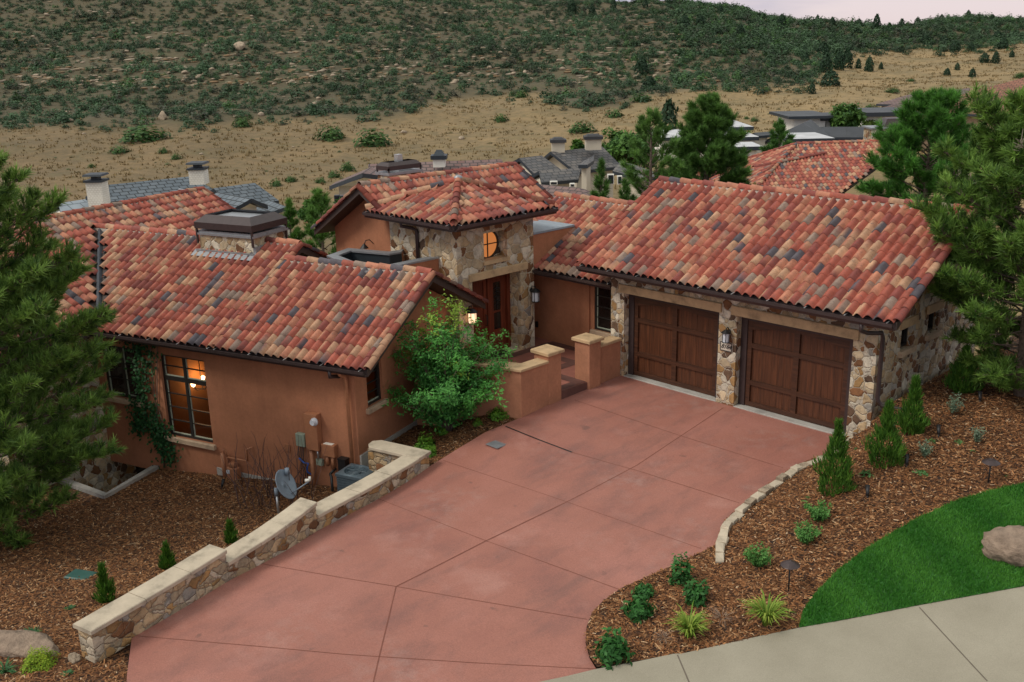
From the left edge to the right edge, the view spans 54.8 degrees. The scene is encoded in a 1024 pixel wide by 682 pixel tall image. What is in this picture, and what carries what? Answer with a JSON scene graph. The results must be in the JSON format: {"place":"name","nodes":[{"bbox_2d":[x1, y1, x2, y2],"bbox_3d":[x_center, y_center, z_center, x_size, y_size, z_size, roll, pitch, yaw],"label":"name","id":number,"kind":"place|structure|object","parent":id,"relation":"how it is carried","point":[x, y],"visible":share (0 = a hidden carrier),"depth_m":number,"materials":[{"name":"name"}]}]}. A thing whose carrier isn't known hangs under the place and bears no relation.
{"place":"outdoors","nodes":[
{"label":"outdoors","id":0,"kind":"place"},
{"bbox_2d":[0,469,337,681],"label":"garden bed","id":1,"kind":"object","parent":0,"point":[88,498],"visible":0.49,"depth_m":21.07,"materials":[{"name":"brown wood"}]},
{"bbox_2d":[0,655,16,674],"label":"rosette plant","id":2,"kind":"object","parent":1,"relation":"on","point":[7,666],"visible":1,"depth_m":15.55,"materials":[{"name":"green plant"}]},
{"bbox_2d":[0,630,59,657],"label":"boulder","id":3,"kind":"object","parent":1,"relation":"on","point":[15,643],"visible":0.81,"depth_m":16.14,"materials":[{"name":"beige stone"}]},
{"bbox_2d":[20,645,60,674],"bbox_3d":[-7.523,5.006,15.666,0.602,0.317,0.611,-5,17,-12],"label":"lime shrub","id":4,"kind":"object","parent":1,"relation":"on","point":[45,662],"visible":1,"depth_m":15.56,"materials":[{"name":"green plant"}]},
{"bbox_2d":[0,145,126,549],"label":"pine tree","id":5,"kind":"object","parent":1,"relation":"on","point":[33,289],"visible":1,"depth_m":21.06,"materials":[{"name":"green plant"}]},
{"bbox_2d":[64,569,97,579],"bbox_3d":[-8.489,4.622,19.446,0.520,0.080,0.340,4,17,17],"label":"irrigation box","id":6,"kind":"object","parent":1,"relation":"on","point":[74,574],"visible":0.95,"depth_m":19.41,"materials":[{"name":"green plastic"}]},
{"bbox_2d":[91,561,116,603],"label":"arborvitae","id":7,"kind":"object","parent":1,"relation":"on","point":[103,588],"visible":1,"depth_m":17.95,"materials":[{"name":"green plant"}]},
{"bbox_2d":[157,539,177,569],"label":"arborvitae","id":8,"kind":"object","parent":1,"relation":"on","point":[167,559],"visible":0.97,"depth_m":19.45,"materials":[{"name":"green plant"}]},
{"bbox_2d":[222,517,239,543],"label":"arborvitae","id":9,"kind":"object","parent":1,"relation":"on","point":[230,533],"visible":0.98,"depth_m":20.67,"materials":[{"name":"green plant"}]},
{"bbox_2d":[73,440,430,663],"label":"retaining wall","id":10,"kind":"structure","parent":1,"relation":"on","point":[112,627],"depth_m":17.98,"materials":[{"name":"stone"}]},
{"bbox_2d":[214,431,325,509],"bbox_3d":[-5.907,3.023,23.548,2.282,1.936,3.552,-17,23,-42],"label":"bare shrub","id":11,"kind":"object","parent":1,"relation":"on","point":[270,483],"visible":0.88,"depth_m":23.34,"materials":[{"name":"brown plant"}]},
{"bbox_2d":[274,467,310,513],"bbox_3d":[-4.999,3.572,22.430,0.714,1.321,0.652,-17,23,-42],"label":"satellite dish","id":12,"kind":"object","parent":1,"relation":"on","point":[281,477],"visible":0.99,"depth_m":22.39,"materials":[{"name":"metal"}]},
{"bbox_2d":[335,463,373,491],"bbox_3d":[-3.628,3.498,23.259,0.760,1.005,0.660,7,19,26],"label":"air conditioner","id":13,"kind":"object","parent":1,"relation":"on","point":[349,474],"visible":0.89,"depth_m":23.02,"materials":[{"name":"blue paint"}]},
{"bbox_2d":[390,415,516,465],"bbox_3d":[-1.803,2.249,24.575,2.943,0.647,2.972,-17,23,-42],"label":"entry planting bed","id":14,"kind":"object","parent":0,"point":[464,435],"visible":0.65,"depth_m":24.30,"materials":[{"name":"brown wood"}]},
{"bbox_2d":[413,431,435,449],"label":"lime shrub","id":15,"kind":"object","parent":14,"relation":"on","point":[422,442],"visible":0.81,"depth_m":23.83,"materials":[{"name":"green plant"}]},
{"bbox_2d":[381,289,516,432],"bbox_3d":[-1.415,0.529,24.099,3.646,3.665,3.803,-17,23,-42],"label":"maple shrub","id":16,"kind":"object","parent":14,"relation":"on","point":[450,391],"visible":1,"depth_m":23.86,"materials":[{"name":"green plant"}]},
{"bbox_2d":[486,406,508,421],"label":"lime shrub","id":17,"kind":"object","parent":14,"relation":"on","point":[494,414],"visible":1,"depth_m":24.45,"materials":[{"name":"green plant"}]},
{"bbox_2d":[126,375,832,681],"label":"driveway","id":18,"kind":"structure","parent":0,"point":[381,542],"depth_m":18.59,"materials":[{"name":"red concrete"}]},
{"bbox_2d":[136,400,782,681],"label":"driveway joints","id":19,"kind":"object","parent":18,"relation":"on","point":[379,656],"visible":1,"depth_m":18.04,"materials":[{"name":"concrete"}]},
{"bbox_2d":[561,382,586,399],"bbox_3d":[1.616,1.395,25.633,1.040,0.454,0.038,-17,23,-42],"label":"patio step riser","id":20,"kind":"object","parent":18,"relation":"on","point":[568,392],"visible":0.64,"depth_m":25.55,"materials":[{"name":"concrete"}]},
{"bbox_2d":[0,0,1023,354],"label":"hillside","id":21,"kind":"structure","parent":0,"point":[300,188],"depth_m":159.47,"materials":[{"name":"beige plant"}]},
{"bbox_2d":[117,123,172,143],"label":"meadow shrub","id":22,"kind":"object","parent":21,"relation":"on","point":[138,133],"visible":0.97,"depth_m":135.38,"materials":[{"name":"green plant"}]},
{"bbox_2d":[43,161,296,234],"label":"house","id":23,"kind":"structure","parent":21,"relation":"on","point":[250,196],"depth_m":61.83,"materials":[{"name":"grey stone"}]},
{"bbox_2d":[231,115,253,127],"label":"meadow shrub","id":24,"kind":"object","parent":21,"relation":"on","point":[243,122],"visible":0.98,"depth_m":146.37,"materials":[{"name":"green plant"}]},
{"bbox_2d":[282,197,307,241],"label":"pine tree","id":25,"kind":"object","parent":21,"relation":"on","point":[290,213],"visible":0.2,"depth_m":40.51,"materials":[{"name":"green plant"}]},
{"bbox_2d":[297,199,322,225],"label":"leafy tree","id":26,"kind":"object","parent":21,"relation":"on","point":[303,211],"visible":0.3,"depth_m":49.69,"materials":[{"name":"green plant"}]},
{"bbox_2d":[303,187,336,254],"bbox_3d":[-7.702,-3.278,40.276,3.327,6.213,3.029,3,17,15],"label":"pine tree","id":27,"kind":"object","parent":21,"relation":"on","point":[318,198],"visible":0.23,"depth_m":39.35,"materials":[{"name":"green plant"}]},
{"bbox_2d":[313,124,345,141],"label":"meadow shrub","id":28,"kind":"object","parent":21,"relation":"on","point":[327,136],"visible":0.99,"depth_m":132.98,"materials":[{"name":"green plant"}]},
{"bbox_2d":[0,1,719,89],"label":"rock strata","id":29,"kind":"object","parent":21,"relation":"on","point":[495,74],"visible":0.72,"depth_m":203.78,"materials":[{"name":"green plant"}]},
{"bbox_2d":[351,127,392,147],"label":"meadow shrub","id":30,"kind":"object","parent":21,"relation":"on","point":[370,141],"visible":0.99,"depth_m":129.82,"materials":[{"name":"green plant"}]},
{"bbox_2d":[329,150,611,203],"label":"house","id":31,"kind":"structure","parent":21,"relation":"on","point":[438,163],"depth_m":56.01,"materials":[{"name":"grey tile"}]},
{"bbox_2d":[0,154,1002,491],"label":"house","id":32,"kind":"structure","parent":21,"relation":"on","point":[826,308],"depth_m":25.41,"materials":[{"name":"tile"}]},
{"bbox_2d":[103,346,145,407],"bbox_3d":[-10.560,0.910,26.790,1.550,1.610,0.241,7,19,26],"label":"window","id":33,"kind":"structure","parent":32,"relation":"in","point":[119,379],"depth_m":26.92,"materials":[{"name":"brown metal"}]},
{"bbox_2d":[116,341,183,470],"bbox_3d":[-9.679,1.673,26.421,2.055,3.824,0.302,7,19,26],"label":"climbing vine","id":34,"kind":"object","parent":32,"relation":"attached to","point":[162,442],"visible":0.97,"depth_m":26.48,"materials":[{"name":"green plant"}]},
{"bbox_2d":[161,354,216,450],"bbox_3d":[-8.534,1.570,25.937,1.766,2.430,0.242,7,19,26],"label":"window","id":35,"kind":"structure","parent":32,"relation":"in","point":[186,379],"depth_m":26.05,"materials":[{"name":"brown metal"}]},
{"bbox_2d":[223,447,252,479],"bbox_3d":[-7.098,3.196,25.451,0.975,1.074,0.267,6,18,22],"label":"gas meter","id":36,"kind":"object","parent":32,"relation":"attached to","point":[230,470],"visible":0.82,"depth_m":25.44,"materials":[{"name":"metal"}]},
{"bbox_2d":[295,432,310,483],"bbox_3d":[-5.128,3.001,24.483,0.442,1.522,0.152,9,20,31],"label":"utility box","id":37,"kind":"object","parent":32,"relation":"attached to","point":[299,435],"visible":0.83,"depth_m":24.34,"materials":[{"name":"grey metal"}]},
{"bbox_2d":[303,411,323,485],"bbox_3d":[-4.820,2.803,24.162,0.432,2.170,0.307,7,19,26],"label":"electric meter","id":38,"kind":"object","parent":32,"relation":"attached to","point":[313,431],"visible":0.95,"depth_m":23.99,"materials":[{"name":"metal"}]},
{"bbox_2d":[321,442,337,468],"bbox_3d":[-4.426,2.800,24.043,0.380,0.647,0.157,7,19,26],"label":"utility box","id":39,"kind":"object","parent":32,"relation":"attached to","point":[331,450],"visible":1,"depth_m":23.95,"materials":[{"name":"metal"}]},
{"bbox_2d":[329,456,348,491],"bbox_3d":[-4.179,3.388,24.050,0.506,1.193,0.423,-5,17,-13],"label":"utility box","id":40,"kind":"object","parent":32,"relation":"attached to","point":[343,461],"visible":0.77,"depth_m":23.87,"materials":[{"name":"black metal"}]},
{"bbox_2d":[366,362,388,414],"bbox_3d":[-3.361,1.065,24.002,0.240,1.210,0.863,7,19,26],"label":"window","id":41,"kind":"structure","parent":32,"relation":"in","point":[373,408],"depth_m":24.18,"materials":[{"name":"brown metal"}]},
{"bbox_2d":[483,232,498,258],"bbox_3d":[-0.686,-2.685,27.373,0.830,0.830,0.060,-17,23,-42],"label":"round window","id":42,"kind":"structure","parent":32,"relation":"in","point":[491,241],"depth_m":27.47,"materials":[{"name":"orange glass"}]},
{"bbox_2d":[472,273,510,355],"bbox_3d":[-0.742,-0.777,28.117,1.850,2.370,0.154,-17,23,-42],"label":"front door","id":43,"kind":"structure","parent":32,"relation":"in","point":[496,316],"depth_m":28.34,"materials":[{"name":"red wood"}]},
{"bbox_2d":[590,287,610,336],"bbox_3d":[2.722,-0.826,27.644,0.212,1.490,1.273,-17,23,-42],"label":"window","id":44,"kind":"structure","parent":32,"relation":"in","point":[602,296],"depth_m":27.87,"materials":[{"name":"black glass"}]},
{"bbox_2d":[624,294,718,401],"bbox_3d":[4.152,0.108,25.515,0.340,2.380,2.980,-17,23,-42],"label":"garage door","id":45,"kind":"structure","parent":32,"relation":"in","point":[672,346],"depth_m":25.61,"materials":[{"name":"brown wood"}]},
{"bbox_2d":[733,317,852,434],"bbox_3d":[6.589,0.773,23.114,0.340,2.380,2.970,-17,23,-42],"label":"garage door","id":46,"kind":"structure","parent":32,"relation":"in","point":[797,376],"depth_m":23.20,"materials":[{"name":"brown wood"}]},
{"bbox_2d":[897,328,916,357],"bbox_3d":[8.861,-0.034,22.315,0.770,0.650,0.282,-17,23,-42],"label":"window","id":47,"kind":"structure","parent":32,"relation":"in","point":[912,348],"depth_m":22.44,"materials":[{"name":"brown metal"}]},
{"bbox_2d":[924,313,942,341],"bbox_3d":[9.836,-0.404,23.201,0.762,0.650,0.284,-17,23,-42],"label":"window","id":48,"kind":"structure","parent":32,"relation":"in","point":[937,333],"depth_m":23.32,"materials":[{"name":"brown metal"}]},
{"bbox_2d":[0,0,1023,119],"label":"hillside scrub","id":49,"kind":"object","parent":21,"relation":"on","point":[773,42],"visible":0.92,"depth_m":221.44,"materials":[{"name":"green plant"}]},
{"bbox_2d":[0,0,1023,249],"bbox_3d":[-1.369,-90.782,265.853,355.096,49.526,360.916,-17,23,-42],"label":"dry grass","id":50,"kind":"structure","parent":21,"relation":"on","point":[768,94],"depth_m":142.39,"materials":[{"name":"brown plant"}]},
{"bbox_2d":[567,120,597,133],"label":"meadow shrub","id":51,"kind":"object","parent":21,"relation":"on","point":[583,128],"visible":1,"depth_m":131.80,"materials":[{"name":"green plant"}]},
{"bbox_2d":[513,133,657,197],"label":"house","id":52,"kind":"structure","parent":21,"relation":"on","point":[558,165],"depth_m":68.59,"materials":[{"name":"grey"}]},
{"bbox_2d":[587,157,611,197],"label":"pine tree","id":53,"kind":"object","parent":21,"relation":"on","point":[600,181],"visible":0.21,"depth_m":35.54,"materials":[{"name":"green plant"}]},
{"bbox_2d":[601,126,628,175],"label":"leafy tree","id":54,"kind":"object","parent":21,"relation":"on","point":[606,147],"visible":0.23,"depth_m":82.88,"materials":[{"name":"green plant"}]},
{"bbox_2d":[615,176,636,200],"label":"pine tree","id":55,"kind":"object","parent":21,"relation":"on","point":[625,193],"visible":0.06,"depth_m":36.12,"materials":[{"name":"green plant"}]},
{"bbox_2d":[607,124,659,168],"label":"leafy tree","id":56,"kind":"object","parent":21,"relation":"on","point":[622,149],"visible":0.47,"depth_m":80.92,"materials":[{"name":"green plant"}]},
{"bbox_2d":[633,56,648,74],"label":"juniper","id":57,"kind":"object","parent":21,"relation":"on","point":[641,63],"visible":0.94,"depth_m":193.51,"materials":[{"name":"green plant"}]},
{"bbox_2d":[619,105,682,199],"bbox_3d":[5.484,-4.963,38.233,3.901,8.257,3.248,-17,23,-42],"label":"pine tree","id":58,"kind":"object","parent":21,"relation":"on","point":[644,125],"visible":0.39,"depth_m":37.20,"materials":[{"name":"green plant"}]},
{"bbox_2d":[658,98,679,129],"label":"juniper","id":59,"kind":"object","parent":21,"relation":"on","point":[667,111],"visible":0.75,"depth_m":128.85,"materials":[{"name":"green plant"}]},
{"bbox_2d":[655,120,760,160],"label":"house","id":60,"kind":"structure","parent":21,"relation":"on","point":[750,140],"depth_m":80.02,"materials":[{"name":"white paint"}]},
{"bbox_2d":[662,89,757,184],"bbox_3d":[8.007,-6.016,40.853,5.996,8.673,5.269,-6,17,-16],"label":"pine tree","id":61,"kind":"object","parent":21,"relation":"on","point":[724,159],"visible":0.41,"depth_m":39.63,"materials":[{"name":"green plant"}]},
{"bbox_2d":[759,117,796,151],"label":"pine tree","id":62,"kind":"object","parent":21,"relation":"on","point":[780,131],"visible":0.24,"depth_m":65.26,"materials":[{"name":"green plant"}]},
{"bbox_2d":[697,117,899,193],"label":"house","id":63,"kind":"structure","parent":21,"relation":"on","point":[838,166],"depth_m":56.32,"materials":[{"name":"tile"}]},
{"bbox_2d":[752,111,863,152],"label":"house","id":64,"kind":"structure","parent":21,"relation":"on","point":[806,126],"depth_m":89.30,"materials":[{"name":"white paint"}]},
{"bbox_2d":[819,52,833,72],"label":"juniper","id":65,"kind":"object","parent":21,"relation":"on","point":[826,61],"visible":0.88,"depth_m":200.62,"materials":[{"name":"green plant"}]},
{"bbox_2d":[817,68,840,86],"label":"juniper","id":66,"kind":"object","parent":21,"relation":"on","point":[830,77],"visible":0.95,"depth_m":170.74,"materials":[{"name":"green plant"}]},
{"bbox_2d":[833,48,845,70],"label":"juniper","id":67,"kind":"object","parent":21,"relation":"on","point":[837,62],"visible":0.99,"depth_m":203.90,"materials":[{"name":"green plant"}]},
{"bbox_2d":[828,102,867,126],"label":"leafy tree","id":68,"kind":"object","parent":21,"relation":"on","point":[849,115],"visible":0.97,"depth_m":90.97,"materials":[{"name":"green plant"}]},
{"bbox_2d":[843,47,853,68],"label":"juniper","id":69,"kind":"object","parent":21,"relation":"on","point":[848,55],"visible":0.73,"depth_m":210.34,"materials":[{"name":"green plant"}]},
{"bbox_2d":[858,107,917,126],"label":"house","id":70,"kind":"structure","parent":21,"relation":"on","point":[875,113],"depth_m":95.05,"materials":[{"name":"white paint"}]},
{"bbox_2d":[853,84,996,271],"bbox_3d":[14.094,-5.237,34.018,5.114,7.033,5.347,-1,17,0],"label":"pine tree","id":71,"kind":"object","parent":21,"relation":"on","point":[905,139],"visible":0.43,"depth_m":32.93,"materials":[{"name":"green plant"}]},
{"bbox_2d":[876,78,1023,149],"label":"house","id":72,"kind":"structure","parent":21,"relation":"on","point":[1010,85],"depth_m":94.25,"materials":[{"name":"grey tile"}]},
{"bbox_2d":[503,337,583,390],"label":"patio","id":73,"kind":"structure","parent":0,"point":[566,371],"depth_m":27.94,"materials":[{"name":"red concrete"}]},
{"bbox_2d":[414,344,564,425],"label":"courtyard wall","id":74,"kind":"structure","parent":73,"relation":"on","point":[531,386],"depth_m":24.53,"materials":[{"name":"paint"}]},
{"bbox_2d":[495,341,584,389],"bbox_3d":[0.903,0.725,27.106,3.950,0.006,3.220,-17,23,-42],"label":"patio border","id":75,"kind":"object","parent":73,"relation":"on","point":[572,380],"visible":0.41,"depth_m":27.73,"materials":[{"name":"concrete"}]},
{"bbox_2d":[571,333,621,389],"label":"courtyard wall","id":76,"kind":"structure","parent":73,"relation":"on","point":[597,360],"depth_m":25.95,"materials":[{"name":"paint"}]},
{"bbox_2d":[128,586,1022,668],"bbox_3d":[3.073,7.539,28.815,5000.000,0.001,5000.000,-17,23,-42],"label":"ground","id":77,"kind":"structure","parent":0,"point":[799,627],"depth_m":27.27,"materials":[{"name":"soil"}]},
{"bbox_2d":[541,586,1023,681],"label":"sidewalk","id":78,"kind":"structure","parent":0,"point":[984,633],"depth_m":14.86,"materials":[{"name":"concrete"}]},
{"bbox_2d":[677,607,987,681],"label":"sidewalk joints","id":79,"kind":"object","parent":78,"relation":"on","point":[924,613],"visible":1,"depth_m":14.78,"materials":[{"name":"grey concrete"}]},
{"bbox_2d":[583,336,1023,666],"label":"planting bed","id":80,"kind":"object","parent":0,"point":[791,533],"visible":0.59,"depth_m":18.11,"materials":[{"name":"brown wood"}]},
{"bbox_2d":[592,627,635,670],"bbox_3d":[1.588,4.663,15.180,0.623,0.526,0.648,-10,19,-26],"label":"leafy perennial","id":81,"kind":"object","parent":80,"relation":"on","point":[614,648],"visible":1,"depth_m":15.12,"materials":[{"name":"green plant"}]},
{"bbox_2d":[619,594,657,623],"bbox_3d":[2.085,4.356,16.261,0.566,0.392,0.574,-17,23,-42],"label":"leafy perennial","id":82,"kind":"object","parent":80,"relation":"on","point":[638,607],"visible":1,"depth_m":16.19,"materials":[{"name":"green plant"}]},
{"bbox_2d":[631,580,655,599],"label":"leafy perennial","id":83,"kind":"object","parent":80,"relation":"on","point":[644,590],"visible":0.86,"depth_m":16.80,"materials":[{"name":"green plant"}]},
{"bbox_2d":[666,551,694,586],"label":"leafy perennial","id":84,"kind":"object","parent":80,"relation":"on","point":[677,572],"visible":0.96,"depth_m":17.10,"materials":[{"name":"green plant"}]},
{"bbox_2d":[661,600,711,638],"bbox_3d":[2.797,4.485,15.555,0.862,0.386,0.819,-17,23,-42],"label":"daylily","id":85,"kind":"object","parent":80,"relation":"on","point":[690,626],"visible":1,"depth_m":15.55,"materials":[{"name":"green plant"}]},
{"bbox_2d":[682,577,710,608],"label":"leafy perennial","id":86,"kind":"object","parent":80,"relation":"on","point":[693,591],"visible":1,"depth_m":16.39,"materials":[{"name":"green plant"}]},
{"bbox_2d":[743,541,773,566],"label":"garden shrub","id":87,"kind":"object","parent":80,"relation":"on","point":[757,558],"visible":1,"depth_m":17.25,"materials":[{"name":"green plant"}]},
{"bbox_2d":[738,590,796,626],"bbox_3d":[4.019,4.287,15.590,0.867,0.455,0.933,-3,17,-5],"label":"daylily","id":88,"kind":"object","parent":80,"relation":"on","point":[766,613],"visible":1,"depth_m":15.62,"materials":[{"name":"green plant"}]},
{"bbox_2d":[715,435,852,562],"bbox_3d":[5.486,3.061,20.082,0.737,0.596,6.236,13,22,39],"label":"stone edging","id":89,"kind":"object","parent":80,"relation":"on","point":[760,494],"visible":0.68,"depth_m":19.55,"materials":[{"name":"stone"}]},
{"bbox_2d":[780,560,799,590],"bbox_3d":[4.599,3.931,16.384,0.320,0.660,0.320,-17,23,-42],"label":"path light","id":90,"kind":"object","parent":80,"relation":"on","point":[790,565],"visible":0.98,"depth_m":16.26,"materials":[{"name":"black metal"}]},
{"bbox_2d":[793,519,822,543],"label":"garden shrub","id":91,"kind":"object","parent":80,"relation":"on","point":[802,533],"visible":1,"depth_m":17.50,"materials":[{"name":"green plant"}]},
{"bbox_2d":[801,498,833,521],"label":"garden shrub","id":92,"kind":"object","parent":80,"relation":"on","point":[818,514],"visible":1,"depth_m":18.04,"materials":[{"name":"green plant"}]},
{"bbox_2d":[811,417,859,496],"bbox_3d":[6.173,2.132,18.729,0.887,1.567,0.888,-17,23,-42],"label":"arborvitae","id":93,"kind":"object","parent":80,"relation":"on","point":[838,442],"visible":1,"depth_m":18.67,"materials":[{"name":"green plant"}]},
{"bbox_2d":[861,398,909,469],"bbox_3d":[7.246,1.746,19.173,0.852,1.383,0.993,-2,17,-2],"label":"arborvitae","id":94,"kind":"object","parent":80,"relation":"on","point":[885,429],"visible":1,"depth_m":19.11,"materials":[{"name":"green plant"}]},
{"bbox_2d":[895,373,931,434],"bbox_3d":[8.170,1.269,20.105,0.764,1.319,0.775,-6,17,-15],"label":"arborvitae","id":95,"kind":"object","parent":80,"relation":"on","point":[911,408],"visible":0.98,"depth_m":20.08,"materials":[{"name":"green plant"}]},
{"bbox_2d":[948,392,966,412],"bbox_3d":[9.332,1.321,20.791,0.322,0.476,0.385,-3,17,-5],"label":"silver sage","id":96,"kind":"object","parent":80,"relation":"on","point":[953,407],"visible":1,"depth_m":20.77,"materials":[{"name":"green plant"}]},
{"bbox_2d":[903,77,1023,397],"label":"pine tree","id":97,"kind":"object","parent":80,"relation":"on","point":[973,239],"visible":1,"depth_m":20.76,"materials":[{"name":"green plant"}]},
{"bbox_2d":[942,343,985,393],"bbox_3d":[10.040,0.580,22.060,0.845,1.180,0.839,-3,17,-7],"label":"arborvitae","id":98,"kind":"object","parent":80,"relation":"on","point":[963,383],"visible":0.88,"depth_m":21.96,"materials":[{"name":"green plant"}]},
{"bbox_2d":[982,458,999,481],"bbox_3d":[8.836,2.433,18.275,0.320,0.579,0.320,-17,23,-42],"label":"path light","id":99,"kind":"object","parent":80,"relation":"on","point":[991,461],"visible":1,"depth_m":18.16,"materials":[{"name":"black metal"}]},
{"bbox_2d":[615,0,1023,24],"label":"sky","id":100,"kind":"structure","parent":0,"point":[891,11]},
{"bbox_2d":[799,482,1023,626],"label":"lawn ground","id":101,"kind":"structure","parent":0,"point":[929,577],"depth_m":16.32,"materials":[{"name":"green plant"}]},
{"bbox_2d":[981,525,1023,566],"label":"boulder","id":102,"kind":"object","parent":101,"relation":"on","point":[1004,544],"visible":0.98,"depth_m":16.16,"materials":[{"name":"beige stone"}]},
{"label":"window well floor","id":103,"kind":"structure","parent":0,"visible":0},
{"bbox_2d":[59,465,158,498],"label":"window well curb","id":104,"kind":"structure","parent":103,"relation":"on","point":[111,492],"depth_m":25.50,"materials":[{"name":"grey concrete"}]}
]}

